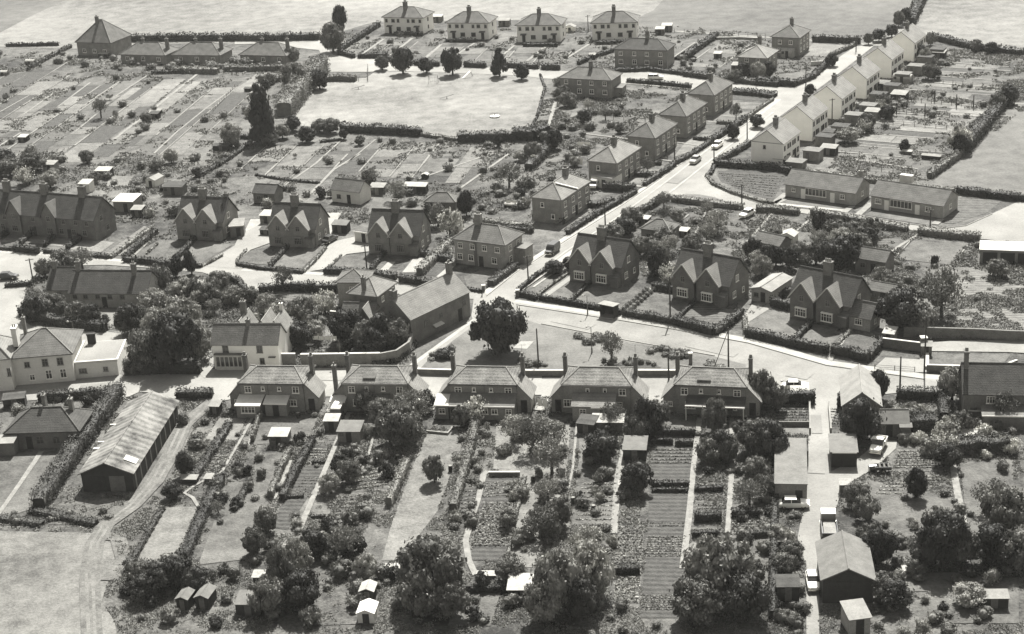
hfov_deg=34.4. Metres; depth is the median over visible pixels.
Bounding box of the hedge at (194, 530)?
[177,471,227,555]
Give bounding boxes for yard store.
[785,157,807,168]
[802,146,823,161]
[814,132,835,145]
[830,122,850,135]
[844,111,864,124]
[858,102,878,111]
[869,90,887,101]
[883,82,901,94]
[894,71,912,76]
[907,63,924,74]
[917,54,934,64]
[930,46,946,53]
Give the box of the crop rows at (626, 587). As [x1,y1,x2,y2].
[612,575,640,601]
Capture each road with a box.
[0,40,1023,633]
[511,305,956,394]
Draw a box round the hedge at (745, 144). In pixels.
[716,139,750,158]
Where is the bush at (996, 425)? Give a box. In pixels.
[990,419,1003,430]
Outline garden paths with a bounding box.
[0,38,1010,574]
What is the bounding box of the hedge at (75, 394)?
[36,385,109,401]
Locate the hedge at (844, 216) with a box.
[808,206,881,221]
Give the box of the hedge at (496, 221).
[472,216,534,226]
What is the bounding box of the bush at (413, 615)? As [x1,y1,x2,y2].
[409,610,424,618]
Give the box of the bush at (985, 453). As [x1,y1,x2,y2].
[980,449,992,459]
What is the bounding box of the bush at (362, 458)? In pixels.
[357,453,370,462]
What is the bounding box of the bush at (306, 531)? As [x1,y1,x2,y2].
[299,527,313,541]
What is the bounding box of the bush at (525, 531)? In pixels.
[520,525,538,541]
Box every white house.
[750,115,800,163]
[782,92,828,140]
[814,72,856,118]
[837,54,880,98]
[863,36,904,78]
[891,20,926,61]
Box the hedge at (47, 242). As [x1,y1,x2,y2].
[42,233,54,246]
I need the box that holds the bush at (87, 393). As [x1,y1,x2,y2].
[81,389,92,396]
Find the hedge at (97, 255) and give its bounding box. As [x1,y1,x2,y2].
[41,247,109,258]
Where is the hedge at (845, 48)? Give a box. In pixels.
[830,41,855,54]
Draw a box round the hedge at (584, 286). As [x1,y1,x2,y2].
[570,280,591,298]
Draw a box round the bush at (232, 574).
[226,567,240,580]
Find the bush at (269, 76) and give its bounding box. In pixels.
[264,72,275,83]
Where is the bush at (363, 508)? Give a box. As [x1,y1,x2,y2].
[353,501,374,518]
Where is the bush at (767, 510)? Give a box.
[763,504,778,514]
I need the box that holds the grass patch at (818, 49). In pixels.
[235,43,844,90]
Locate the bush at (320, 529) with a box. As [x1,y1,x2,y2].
[313,526,324,531]
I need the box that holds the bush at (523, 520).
[521,517,532,527]
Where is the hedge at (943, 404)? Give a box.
[937,391,950,419]
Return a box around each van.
[544,240,559,254]
[590,178,598,188]
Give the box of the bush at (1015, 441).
[1000,436,1021,447]
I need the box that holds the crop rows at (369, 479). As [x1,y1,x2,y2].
[346,466,392,488]
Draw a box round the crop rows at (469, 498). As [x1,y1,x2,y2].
[461,490,476,509]
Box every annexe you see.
[74,332,128,378]
[847,298,879,331]
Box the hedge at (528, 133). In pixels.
[511,122,550,140]
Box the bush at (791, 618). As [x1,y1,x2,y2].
[786,611,799,625]
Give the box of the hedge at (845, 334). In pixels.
[835,328,852,344]
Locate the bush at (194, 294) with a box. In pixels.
[190,290,200,301]
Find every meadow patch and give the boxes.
[0,0,63,31]
[639,0,913,42]
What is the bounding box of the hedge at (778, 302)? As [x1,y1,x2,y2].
[769,294,789,309]
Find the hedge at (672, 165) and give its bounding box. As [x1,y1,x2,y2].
[641,160,677,185]
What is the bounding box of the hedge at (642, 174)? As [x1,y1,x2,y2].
[634,170,653,176]
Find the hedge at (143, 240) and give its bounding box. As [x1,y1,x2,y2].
[121,227,159,259]
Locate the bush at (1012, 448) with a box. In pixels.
[1003,440,1019,454]
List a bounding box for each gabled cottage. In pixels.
[173,186,239,240]
[266,192,329,247]
[365,198,431,255]
[567,224,640,288]
[670,240,750,308]
[787,258,872,328]
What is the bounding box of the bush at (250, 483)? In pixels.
[243,480,253,490]
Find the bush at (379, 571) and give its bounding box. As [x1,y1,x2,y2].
[375,565,388,579]
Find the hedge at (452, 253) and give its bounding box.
[448,245,456,265]
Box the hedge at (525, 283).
[516,267,545,290]
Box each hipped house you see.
[381,0,434,32]
[444,5,497,38]
[451,211,533,268]
[514,7,566,41]
[529,165,591,223]
[558,59,625,97]
[586,135,641,180]
[590,4,640,39]
[612,29,675,67]
[625,111,677,159]
[658,91,707,137]
[687,71,733,115]
[736,34,778,74]
[770,16,810,55]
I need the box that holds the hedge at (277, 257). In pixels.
[267,243,289,266]
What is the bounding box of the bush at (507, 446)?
[501,442,513,451]
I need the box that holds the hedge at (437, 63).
[413,59,439,65]
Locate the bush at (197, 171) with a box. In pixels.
[190,167,201,177]
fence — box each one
[213,85,234,109]
[521,256,569,290]
[645,28,809,38]
[858,165,926,173]
[874,364,914,370]
[882,120,946,128]
[895,110,949,116]
[911,98,990,105]
[933,79,999,86]
[954,53,1010,59]
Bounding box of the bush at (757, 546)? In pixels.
[755,541,764,550]
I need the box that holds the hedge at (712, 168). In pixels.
[708,162,716,174]
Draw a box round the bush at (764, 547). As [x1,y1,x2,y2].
[758,540,771,553]
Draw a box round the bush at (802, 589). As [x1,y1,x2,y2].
[799,583,806,592]
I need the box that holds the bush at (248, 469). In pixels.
[242,464,253,473]
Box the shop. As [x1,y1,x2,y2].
[210,298,293,369]
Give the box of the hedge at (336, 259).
[327,254,342,267]
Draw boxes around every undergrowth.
[0,51,293,232]
[0,52,251,233]
[0,140,579,247]
[0,399,115,532]
[18,275,410,367]
[25,274,413,365]
[33,140,579,239]
[101,395,375,633]
[124,403,1023,633]
[343,26,844,79]
[343,28,823,78]
[371,396,642,633]
[527,85,690,221]
[629,205,1023,340]
[633,209,1023,339]
[638,395,1023,633]
[811,48,1023,176]
[811,48,1023,180]
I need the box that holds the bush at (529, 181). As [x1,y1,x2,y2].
[519,176,535,186]
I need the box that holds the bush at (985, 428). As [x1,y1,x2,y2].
[975,423,992,435]
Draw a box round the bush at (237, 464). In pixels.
[231,461,244,468]
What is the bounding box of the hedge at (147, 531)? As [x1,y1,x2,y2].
[131,504,164,558]
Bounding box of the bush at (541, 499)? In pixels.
[536,493,548,503]
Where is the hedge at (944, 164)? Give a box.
[926,148,966,177]
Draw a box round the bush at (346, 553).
[336,548,356,561]
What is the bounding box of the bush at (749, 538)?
[741,532,753,544]
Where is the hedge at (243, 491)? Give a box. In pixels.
[231,476,252,511]
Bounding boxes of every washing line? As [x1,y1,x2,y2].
[312,335,343,339]
[503,199,521,203]
[534,398,546,407]
[568,158,587,164]
[578,142,594,144]
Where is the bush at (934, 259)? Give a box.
[929,255,940,263]
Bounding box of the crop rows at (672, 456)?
[651,448,693,462]
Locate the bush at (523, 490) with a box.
[512,483,531,498]
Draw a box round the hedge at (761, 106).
[746,97,774,117]
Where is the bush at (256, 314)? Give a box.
[252,312,260,320]
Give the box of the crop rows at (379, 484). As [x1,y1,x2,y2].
[370,476,386,490]
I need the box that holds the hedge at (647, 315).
[621,306,672,324]
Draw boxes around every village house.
[0,334,16,390]
[10,314,83,384]
[334,269,374,306]
[346,274,397,309]
[958,347,1023,428]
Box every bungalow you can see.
[0,391,93,455]
[119,37,179,63]
[171,37,233,63]
[238,37,299,64]
[783,168,870,205]
[869,173,959,218]
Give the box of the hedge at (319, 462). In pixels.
[311,459,325,463]
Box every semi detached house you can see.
[228,344,326,417]
[328,351,428,417]
[434,344,536,419]
[549,344,648,420]
[661,351,762,419]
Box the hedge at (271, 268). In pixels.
[255,265,304,273]
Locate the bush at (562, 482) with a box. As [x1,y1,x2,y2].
[555,478,569,491]
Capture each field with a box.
[0,531,116,633]
[283,71,542,136]
[930,104,1023,193]
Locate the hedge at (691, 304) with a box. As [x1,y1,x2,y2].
[675,297,696,317]
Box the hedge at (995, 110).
[979,88,1019,124]
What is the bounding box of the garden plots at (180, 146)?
[0,42,1023,329]
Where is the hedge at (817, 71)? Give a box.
[797,59,829,85]
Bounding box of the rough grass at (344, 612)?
[48,232,827,625]
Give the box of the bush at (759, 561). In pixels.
[752,557,762,568]
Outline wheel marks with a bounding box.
[532,106,773,286]
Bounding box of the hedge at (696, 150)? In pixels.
[674,138,712,163]
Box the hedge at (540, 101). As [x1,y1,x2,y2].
[531,73,546,124]
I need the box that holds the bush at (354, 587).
[347,577,362,595]
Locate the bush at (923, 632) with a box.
[914,626,932,633]
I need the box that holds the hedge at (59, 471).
[28,380,125,507]
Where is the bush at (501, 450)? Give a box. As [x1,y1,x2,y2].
[494,445,508,456]
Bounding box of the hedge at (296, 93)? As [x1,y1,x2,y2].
[271,54,330,115]
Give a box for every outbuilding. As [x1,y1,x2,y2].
[111,193,142,211]
[228,218,245,236]
[252,183,282,203]
[330,177,371,204]
[353,223,368,242]
[423,192,458,212]
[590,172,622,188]
[639,218,680,237]
[755,230,792,248]
[855,245,895,272]
[869,280,901,301]
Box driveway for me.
[132,223,1023,411]
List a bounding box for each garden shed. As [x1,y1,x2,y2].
[0,70,9,75]
[1,391,26,408]
[18,134,29,141]
[24,59,35,64]
[41,160,58,170]
[78,179,94,192]
[94,166,113,177]
[98,52,109,56]
[130,205,145,216]
[145,173,163,187]
[149,111,160,118]
[162,181,187,194]
[174,587,194,609]
[180,474,198,483]
[193,583,216,609]
[203,473,217,482]
[208,400,222,414]
[212,143,230,150]
[234,590,262,615]
[243,87,251,91]
[251,569,265,583]
[258,209,271,223]
[259,225,268,234]
[267,427,291,446]
[322,413,340,430]
[331,219,350,233]
[336,420,364,441]
[356,598,378,623]
[358,579,377,599]
[370,182,386,194]
[385,563,400,569]
[404,181,428,193]
[421,172,429,178]
[433,14,443,21]
[476,570,495,578]
[498,18,510,25]
[504,202,516,207]
[506,573,538,599]
[566,23,576,31]
[575,413,599,434]
[592,413,624,432]
[622,435,647,461]
[639,215,651,223]
[655,26,664,34]
[661,23,672,31]
[679,226,690,236]
[713,51,721,58]
[731,61,737,69]
[775,574,800,600]
[777,535,786,547]
[778,155,791,164]
[780,47,794,57]
[781,228,798,243]
[790,385,808,390]
[820,143,838,155]
[822,128,835,137]
[838,478,850,493]
[839,598,872,633]
[864,107,880,118]
[877,408,912,436]
[878,79,890,89]
[882,325,897,338]
[890,89,909,100]
[892,74,913,83]
[901,565,910,572]
[902,149,912,154]
[921,153,941,159]
[921,340,932,355]
[932,49,946,58]
[959,429,983,439]
[978,589,1009,607]
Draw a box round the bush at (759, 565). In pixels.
[753,563,765,571]
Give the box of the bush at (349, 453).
[340,446,354,459]
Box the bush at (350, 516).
[340,508,358,524]
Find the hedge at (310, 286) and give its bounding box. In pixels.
[290,279,337,292]
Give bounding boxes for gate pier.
[688,352,692,363]
[919,335,927,351]
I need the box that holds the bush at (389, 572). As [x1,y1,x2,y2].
[382,561,398,579]
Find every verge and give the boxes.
[394,173,765,378]
[536,79,556,124]
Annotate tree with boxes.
[0,148,15,160]
[0,157,21,175]
[2,92,9,100]
[12,165,34,183]
[17,152,46,171]
[20,294,47,318]
[21,145,39,154]
[33,258,50,275]
[38,170,58,187]
[43,292,67,314]
[47,154,57,159]
[48,249,75,265]
[64,300,87,320]
[69,246,94,268]
[78,149,93,162]
[80,302,102,320]
[87,171,101,182]
[91,98,106,117]
[112,110,118,116]
[113,302,145,333]
[121,354,145,373]
[123,558,148,580]
[124,326,153,365]
[125,572,161,599]
[136,287,169,308]
[138,305,149,319]
[139,112,151,121]
[139,305,166,332]
[142,560,173,591]
[143,309,201,369]
[146,263,171,289]
[148,159,161,169]
[160,481,183,498]
[161,551,190,588]
[163,148,178,162]
[164,294,201,319]
[166,253,183,276]
[168,275,192,296]
[174,450,192,474]
[175,549,194,568]
[180,564,210,591]
[181,319,211,360]
[182,250,197,274]
[185,276,204,296]
[197,281,221,303]
[204,270,229,286]
[204,298,222,313]
[210,500,224,512]
[219,122,240,146]
[222,284,241,303]
[239,285,258,302]
[240,525,267,554]
[246,573,285,611]
[247,82,276,143]
[253,506,276,533]
[254,292,277,313]
[259,132,278,144]
[264,302,287,315]
[264,544,294,582]
[270,265,292,284]
[275,124,289,138]
[279,62,306,84]
[279,566,323,609]
[282,114,300,130]
[284,538,313,570]
[287,47,299,61]
[287,295,313,318]
[289,319,313,346]
[294,126,315,142]
[303,528,334,555]
[306,319,325,340]
[310,69,329,88]
[310,118,325,131]
[310,288,336,314]
[317,472,341,493]
[318,22,344,51]
[319,117,340,132]
[325,307,361,340]
[326,189,331,196]
[327,524,362,552]
[330,453,345,471]
[332,4,347,28]
[335,457,360,482]
[338,129,347,138]
[350,318,372,341]
[351,552,377,579]
[354,135,364,144]
[354,389,375,413]
[356,326,386,351]
[359,168,380,181]
[361,170,375,183]
[362,424,372,435]
[366,397,398,424]
[368,311,397,343]
[374,55,388,69]
[374,401,423,445]
[384,317,410,346]
[385,180,407,197]
[390,46,413,73]
[391,389,431,416]
[393,533,466,595]
[396,568,439,615]
[417,56,434,72]
[420,388,434,408]
[422,454,445,482]
[427,202,445,226]
[433,580,471,618]
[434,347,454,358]
[436,208,464,236]
[440,46,462,74]
[451,404,468,426]
[457,189,475,215]
[462,395,488,419]
[467,296,528,356]
[489,48,508,76]
[492,133,502,145]
[492,161,522,187]
[493,552,527,583]
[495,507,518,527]
[498,414,522,442]
[512,63,528,79]
[513,415,552,445]
[517,413,530,421]
[521,576,567,622]
[523,141,541,156]
[523,503,560,538]
[529,547,584,613]
[531,437,570,474]
[533,477,561,500]
[534,419,571,446]
[543,259,563,274]
[543,521,561,538]
[544,496,573,527]
[545,129,562,148]
[553,77,559,85]
[554,84,570,95]
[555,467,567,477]
[558,91,576,105]
[560,576,601,621]
[563,256,569,268]
[567,536,616,594]
[568,524,605,548]
[575,109,594,121]
[582,428,619,463]
[583,98,593,109]
[598,108,610,119]
[599,402,626,419]
[600,330,622,357]
[606,223,624,237]
[615,123,625,132]
[615,215,635,234]
[619,460,654,493]
[620,205,643,222]
[621,412,651,434]
[628,394,663,435]
[633,236,656,254]
[640,156,654,171]
[646,246,668,274]
[651,399,670,423]
[653,224,675,240]
[654,191,671,208]
[655,246,671,266]
[657,234,679,250]
[658,261,674,283]
[668,574,725,626]
[669,208,686,221]
[680,232,703,249]
[680,531,757,590]
[694,437,719,463]
[695,222,717,240]
[700,201,712,212]
[701,397,726,430]
[705,210,729,233]
[705,428,737,459]
[718,438,738,463]
[722,569,773,619]
[724,122,739,138]
[729,69,743,78]
[729,103,742,119]
[731,419,745,433]
[732,478,767,504]
[736,418,761,453]
[737,61,750,77]
[741,237,762,259]
[743,454,771,480]
[746,372,764,392]
[747,416,789,456]
[749,61,765,77]
[749,114,764,126]
[749,249,761,262]
[750,254,774,276]
[753,472,774,496]
[755,369,776,403]
[760,244,777,265]
[762,382,789,409]
[763,60,775,75]
[767,227,782,234]
[767,522,790,538]
[769,247,783,265]
[769,550,798,573]
[779,539,804,559]
[780,246,798,268]
[790,241,808,259]
[799,252,815,265]
[804,84,816,95]
[804,241,822,264]
[808,228,830,242]
[812,210,825,231]
[813,237,848,268]
[822,218,845,234]
[825,52,838,65]
[825,226,851,241]
[832,232,864,264]
[835,126,859,142]
[837,404,862,436]
[840,395,887,440]
[842,482,870,505]
[843,220,865,232]
[851,493,881,520]
[853,231,872,246]
[854,521,880,537]
[856,118,872,131]
[857,112,875,126]
[859,217,881,235]
[860,226,877,240]
[860,527,898,565]
[863,33,873,44]
[866,266,891,280]
[871,368,889,396]
[872,28,885,40]
[872,570,900,597]
[874,285,928,329]
[875,93,890,104]
[875,99,885,107]
[877,577,916,609]
[878,105,894,119]
[879,273,902,285]
[885,24,898,36]
[892,11,904,25]
[899,138,910,150]
[901,7,911,21]
[903,466,928,497]
[905,558,926,574]
[907,535,938,565]
[908,300,939,326]
[913,508,972,566]
[917,43,925,55]
[917,264,967,316]
[919,47,932,54]
[919,63,935,79]
[920,505,952,526]
[924,429,959,449]
[926,32,937,45]
[929,66,941,79]
[931,441,960,466]
[934,414,963,438]
[936,366,960,399]
[946,124,972,146]
[948,133,972,152]
[948,581,986,607]
[949,409,973,431]
[949,524,981,563]
[970,39,983,50]
[970,477,1013,500]
[972,522,1019,566]
[977,483,1023,528]
[984,41,1000,52]
[985,258,1010,275]
[989,92,1006,104]
[989,389,1020,412]
[994,527,1023,569]
[995,83,1017,102]
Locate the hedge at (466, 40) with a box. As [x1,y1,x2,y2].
[445,37,475,42]
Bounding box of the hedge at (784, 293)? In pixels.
[778,286,791,297]
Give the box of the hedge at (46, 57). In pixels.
[25,43,72,70]
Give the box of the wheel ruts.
[85,400,210,633]
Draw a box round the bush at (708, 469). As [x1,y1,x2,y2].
[701,465,714,473]
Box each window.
[6,368,11,376]
[12,225,18,231]
[24,362,30,368]
[29,374,35,380]
[36,436,43,444]
[41,359,48,366]
[45,370,52,379]
[47,228,53,234]
[52,436,60,443]
[56,357,63,365]
[59,368,67,378]
[79,368,87,373]
[82,230,87,236]
[181,229,189,236]
[201,229,209,237]
[222,346,228,352]
[241,407,255,413]
[244,386,251,392]
[256,346,262,352]
[259,358,265,364]
[274,236,282,244]
[289,400,297,406]
[292,387,299,393]
[294,237,302,244]
[348,386,355,393]
[374,243,382,251]
[396,244,404,252]
[396,387,402,393]
[439,408,445,413]
[454,387,461,391]
[457,253,462,259]
[468,254,473,261]
[482,245,486,251]
[491,257,497,264]
[491,409,497,414]
[505,388,511,392]
[505,409,511,414]
[563,399,571,407]
[574,270,584,280]
[577,259,581,265]
[579,409,585,415]
[595,273,606,283]
[599,263,603,268]
[618,389,625,395]
[677,287,687,297]
[680,276,685,282]
[680,388,687,395]
[701,291,712,302]
[704,281,709,287]
[733,390,740,396]
[779,589,784,593]
[794,306,806,317]
[799,295,803,301]
[805,188,825,197]
[820,311,832,323]
[824,300,829,307]
[854,318,861,325]
[874,198,881,204]
[889,199,911,209]
[986,396,994,403]
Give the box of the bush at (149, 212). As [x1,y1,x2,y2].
[142,207,154,217]
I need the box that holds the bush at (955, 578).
[950,574,963,582]
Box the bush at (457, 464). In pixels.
[452,460,462,469]
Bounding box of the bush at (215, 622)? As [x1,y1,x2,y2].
[209,616,224,628]
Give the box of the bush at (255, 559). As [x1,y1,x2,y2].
[249,554,261,564]
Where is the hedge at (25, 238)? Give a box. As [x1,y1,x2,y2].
[18,230,32,244]
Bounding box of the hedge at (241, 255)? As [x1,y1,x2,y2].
[235,248,246,263]
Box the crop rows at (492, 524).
[472,501,516,545]
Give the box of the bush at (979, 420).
[973,416,984,427]
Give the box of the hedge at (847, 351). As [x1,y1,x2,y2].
[829,342,870,361]
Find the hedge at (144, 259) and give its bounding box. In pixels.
[121,253,184,266]
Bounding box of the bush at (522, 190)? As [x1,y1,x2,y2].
[515,185,526,194]
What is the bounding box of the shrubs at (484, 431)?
[0,29,1018,633]
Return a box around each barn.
[77,390,179,491]
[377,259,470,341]
[815,530,875,602]
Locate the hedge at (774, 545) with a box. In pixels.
[767,457,779,618]
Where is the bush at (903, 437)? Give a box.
[897,432,910,443]
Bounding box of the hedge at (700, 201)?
[670,194,744,209]
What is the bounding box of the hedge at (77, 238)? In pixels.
[63,233,81,249]
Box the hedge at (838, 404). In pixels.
[836,391,841,408]
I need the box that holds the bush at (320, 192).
[314,186,326,197]
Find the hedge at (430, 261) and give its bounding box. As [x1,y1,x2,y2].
[414,234,454,274]
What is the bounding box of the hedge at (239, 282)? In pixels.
[227,272,247,288]
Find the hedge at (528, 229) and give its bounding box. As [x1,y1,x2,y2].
[495,223,534,232]
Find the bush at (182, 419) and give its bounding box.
[175,411,189,424]
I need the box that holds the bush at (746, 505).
[738,503,750,508]
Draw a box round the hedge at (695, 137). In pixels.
[693,135,708,140]
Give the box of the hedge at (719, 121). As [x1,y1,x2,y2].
[716,119,742,124]
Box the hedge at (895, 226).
[878,220,909,231]
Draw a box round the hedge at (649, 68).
[611,65,682,74]
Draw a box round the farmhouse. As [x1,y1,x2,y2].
[75,15,131,55]
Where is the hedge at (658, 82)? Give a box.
[626,77,692,87]
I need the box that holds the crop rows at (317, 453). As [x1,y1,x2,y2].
[308,448,326,457]
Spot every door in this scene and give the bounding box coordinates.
[25,436,33,448]
[32,226,37,235]
[67,229,71,238]
[89,476,106,491]
[101,297,107,307]
[109,476,125,491]
[123,204,127,211]
[179,600,184,609]
[198,598,204,608]
[236,228,240,236]
[244,605,251,615]
[270,358,275,364]
[272,405,279,415]
[275,437,280,445]
[308,399,315,410]
[328,422,333,430]
[346,432,351,441]
[347,195,350,203]
[361,233,365,242]
[362,614,369,622]
[450,407,455,418]
[458,308,462,321]
[479,256,483,266]
[521,400,527,412]
[555,399,561,411]
[582,424,587,433]
[631,450,636,458]
[749,403,755,415]
[761,292,764,302]
[785,588,791,600]
[795,490,802,497]
[801,189,804,198]
[805,152,808,160]
[807,445,808,466]
[830,193,834,202]
[831,582,862,602]
[834,454,853,467]
[856,619,863,633]
[884,200,888,210]
[886,425,892,436]
[915,205,919,214]
[983,252,997,262]
[991,599,997,607]
[1000,253,1014,263]
[1017,253,1023,264]
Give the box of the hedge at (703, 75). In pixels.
[681,69,780,86]
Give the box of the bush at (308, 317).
[300,313,312,321]
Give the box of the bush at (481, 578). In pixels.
[471,570,491,588]
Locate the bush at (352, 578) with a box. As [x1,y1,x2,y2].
[348,574,360,584]
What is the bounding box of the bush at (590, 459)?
[582,453,595,463]
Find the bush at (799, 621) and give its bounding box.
[793,616,803,628]
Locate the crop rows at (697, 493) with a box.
[694,492,722,499]
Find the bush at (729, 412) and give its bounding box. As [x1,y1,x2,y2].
[725,409,734,417]
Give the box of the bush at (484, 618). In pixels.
[478,614,490,623]
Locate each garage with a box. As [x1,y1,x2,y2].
[750,272,793,302]
[828,433,858,467]
[979,240,1023,264]
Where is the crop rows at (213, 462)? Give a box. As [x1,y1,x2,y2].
[198,454,227,473]
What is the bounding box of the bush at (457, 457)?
[452,454,464,461]
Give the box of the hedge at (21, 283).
[4,278,33,287]
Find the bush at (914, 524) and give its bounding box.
[908,519,918,528]
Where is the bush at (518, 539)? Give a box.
[509,533,527,545]
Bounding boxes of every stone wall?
[281,353,296,364]
[300,352,379,366]
[380,333,413,360]
[417,368,675,375]
[426,425,453,434]
[462,585,500,590]
[489,471,519,475]
[704,37,757,39]
[779,421,808,426]
[809,401,810,433]
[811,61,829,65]
[828,401,831,432]
[883,337,920,351]
[903,326,1023,340]
[925,353,928,367]
[926,359,1017,371]
[968,410,980,418]
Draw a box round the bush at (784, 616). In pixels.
[778,610,788,621]
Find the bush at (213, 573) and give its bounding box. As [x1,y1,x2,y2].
[207,569,216,577]
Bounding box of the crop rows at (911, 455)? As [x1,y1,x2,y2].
[893,449,946,467]
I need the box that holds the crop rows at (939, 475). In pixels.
[903,475,953,480]
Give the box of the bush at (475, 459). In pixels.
[469,455,480,465]
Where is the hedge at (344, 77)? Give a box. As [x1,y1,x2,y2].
[327,73,356,81]
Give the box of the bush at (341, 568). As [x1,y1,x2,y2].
[330,557,352,578]
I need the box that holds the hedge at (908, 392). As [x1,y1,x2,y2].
[895,384,944,401]
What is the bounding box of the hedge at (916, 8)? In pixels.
[904,0,926,23]
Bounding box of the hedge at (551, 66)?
[540,62,560,70]
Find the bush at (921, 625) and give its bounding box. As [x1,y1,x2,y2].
[914,618,931,632]
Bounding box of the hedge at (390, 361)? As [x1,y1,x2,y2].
[372,339,417,364]
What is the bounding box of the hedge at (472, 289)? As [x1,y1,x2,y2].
[467,286,484,292]
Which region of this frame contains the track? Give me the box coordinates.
[79,399,210,633]
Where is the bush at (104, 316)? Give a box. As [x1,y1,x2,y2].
[99,313,110,322]
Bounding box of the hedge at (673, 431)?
[654,426,695,436]
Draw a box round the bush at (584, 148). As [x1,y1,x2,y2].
[578,143,590,152]
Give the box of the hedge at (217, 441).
[190,418,233,476]
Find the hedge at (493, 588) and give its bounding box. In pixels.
[469,583,500,593]
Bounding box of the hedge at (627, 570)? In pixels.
[615,560,640,575]
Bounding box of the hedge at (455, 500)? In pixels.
[447,415,481,511]
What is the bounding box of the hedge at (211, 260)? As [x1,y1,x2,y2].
[201,253,222,266]
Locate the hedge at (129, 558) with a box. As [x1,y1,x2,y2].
[121,552,162,569]
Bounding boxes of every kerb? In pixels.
[486,122,748,295]
[516,304,923,378]
[541,323,714,355]
[704,176,991,228]
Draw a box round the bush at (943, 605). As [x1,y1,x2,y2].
[937,601,949,609]
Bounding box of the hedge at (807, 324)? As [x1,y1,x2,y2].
[792,318,814,337]
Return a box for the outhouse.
[342,300,380,327]
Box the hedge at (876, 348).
[867,334,886,359]
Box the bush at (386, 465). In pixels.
[378,460,394,478]
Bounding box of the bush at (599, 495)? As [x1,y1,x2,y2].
[593,491,604,500]
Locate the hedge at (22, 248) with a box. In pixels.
[12,242,40,253]
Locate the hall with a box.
[839,364,882,414]
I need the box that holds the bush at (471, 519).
[466,513,478,525]
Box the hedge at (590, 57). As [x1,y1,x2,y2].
[576,47,613,64]
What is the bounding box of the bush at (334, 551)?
[328,549,337,558]
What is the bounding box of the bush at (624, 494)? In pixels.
[615,488,631,499]
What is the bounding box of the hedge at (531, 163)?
[522,140,554,169]
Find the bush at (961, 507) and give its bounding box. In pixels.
[952,502,967,511]
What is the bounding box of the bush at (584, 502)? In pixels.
[574,496,591,507]
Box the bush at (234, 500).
[229,496,240,507]
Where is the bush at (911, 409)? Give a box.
[904,406,917,414]
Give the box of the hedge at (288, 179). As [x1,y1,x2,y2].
[254,173,319,183]
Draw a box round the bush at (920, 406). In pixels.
[916,403,932,413]
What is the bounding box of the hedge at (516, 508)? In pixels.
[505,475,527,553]
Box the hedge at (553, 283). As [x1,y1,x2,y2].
[536,270,569,294]
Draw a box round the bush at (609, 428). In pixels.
[601,423,616,433]
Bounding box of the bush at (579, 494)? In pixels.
[570,490,584,501]
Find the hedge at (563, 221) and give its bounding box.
[531,214,566,224]
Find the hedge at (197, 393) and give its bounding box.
[174,385,214,399]
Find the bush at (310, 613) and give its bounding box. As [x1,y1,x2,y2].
[298,604,321,625]
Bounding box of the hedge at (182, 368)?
[122,359,202,375]
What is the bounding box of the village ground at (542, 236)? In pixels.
[0,20,1023,633]
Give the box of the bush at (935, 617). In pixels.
[926,610,945,622]
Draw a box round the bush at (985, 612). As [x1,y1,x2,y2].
[976,605,993,618]
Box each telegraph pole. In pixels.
[25,258,33,282]
[361,244,368,269]
[523,255,530,280]
[536,328,539,366]
[601,201,607,224]
[666,276,672,316]
[667,353,669,379]
[711,136,716,161]
[714,327,728,366]
[831,98,834,122]
[899,356,901,387]
[922,316,930,372]
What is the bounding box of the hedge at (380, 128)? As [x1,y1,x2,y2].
[338,120,422,136]
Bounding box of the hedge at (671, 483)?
[652,479,689,487]
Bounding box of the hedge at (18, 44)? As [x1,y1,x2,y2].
[4,41,59,46]
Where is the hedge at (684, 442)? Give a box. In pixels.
[675,438,693,445]
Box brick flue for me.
[331,362,337,391]
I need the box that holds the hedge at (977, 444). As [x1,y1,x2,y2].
[946,430,1011,455]
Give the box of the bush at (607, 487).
[601,484,612,492]
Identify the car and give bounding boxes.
[0,271,19,279]
[321,234,338,243]
[647,73,663,78]
[689,154,701,163]
[711,140,723,148]
[738,207,755,217]
[778,495,809,508]
[781,379,808,389]
[805,569,820,590]
[869,435,887,454]
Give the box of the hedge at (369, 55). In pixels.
[357,51,387,57]
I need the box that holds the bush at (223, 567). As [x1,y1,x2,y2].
[217,562,229,573]
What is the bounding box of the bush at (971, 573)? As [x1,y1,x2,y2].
[966,567,977,578]
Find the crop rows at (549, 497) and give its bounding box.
[534,483,562,503]
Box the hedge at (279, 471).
[267,446,292,497]
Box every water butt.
[448,465,452,471]
[531,475,534,482]
[571,496,574,504]
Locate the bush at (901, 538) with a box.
[895,534,907,542]
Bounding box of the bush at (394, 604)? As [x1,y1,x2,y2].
[389,599,402,609]
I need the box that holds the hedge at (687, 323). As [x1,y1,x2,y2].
[671,313,716,335]
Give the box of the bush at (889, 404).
[883,400,893,408]
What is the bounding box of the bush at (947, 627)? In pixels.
[938,621,956,633]
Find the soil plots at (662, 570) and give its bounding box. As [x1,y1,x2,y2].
[0,42,993,617]
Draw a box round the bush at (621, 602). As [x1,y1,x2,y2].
[614,596,629,610]
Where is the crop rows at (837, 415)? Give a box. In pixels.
[831,408,841,423]
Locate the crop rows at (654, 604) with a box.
[639,594,676,609]
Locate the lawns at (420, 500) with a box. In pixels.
[0,66,996,566]
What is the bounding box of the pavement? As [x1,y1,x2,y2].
[0,99,939,378]
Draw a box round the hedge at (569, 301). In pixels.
[537,292,599,310]
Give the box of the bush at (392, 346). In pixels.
[389,340,406,349]
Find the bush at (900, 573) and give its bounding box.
[894,568,906,579]
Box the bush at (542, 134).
[538,130,546,140]
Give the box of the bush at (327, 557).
[321,551,336,564]
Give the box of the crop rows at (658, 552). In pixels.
[645,535,684,556]

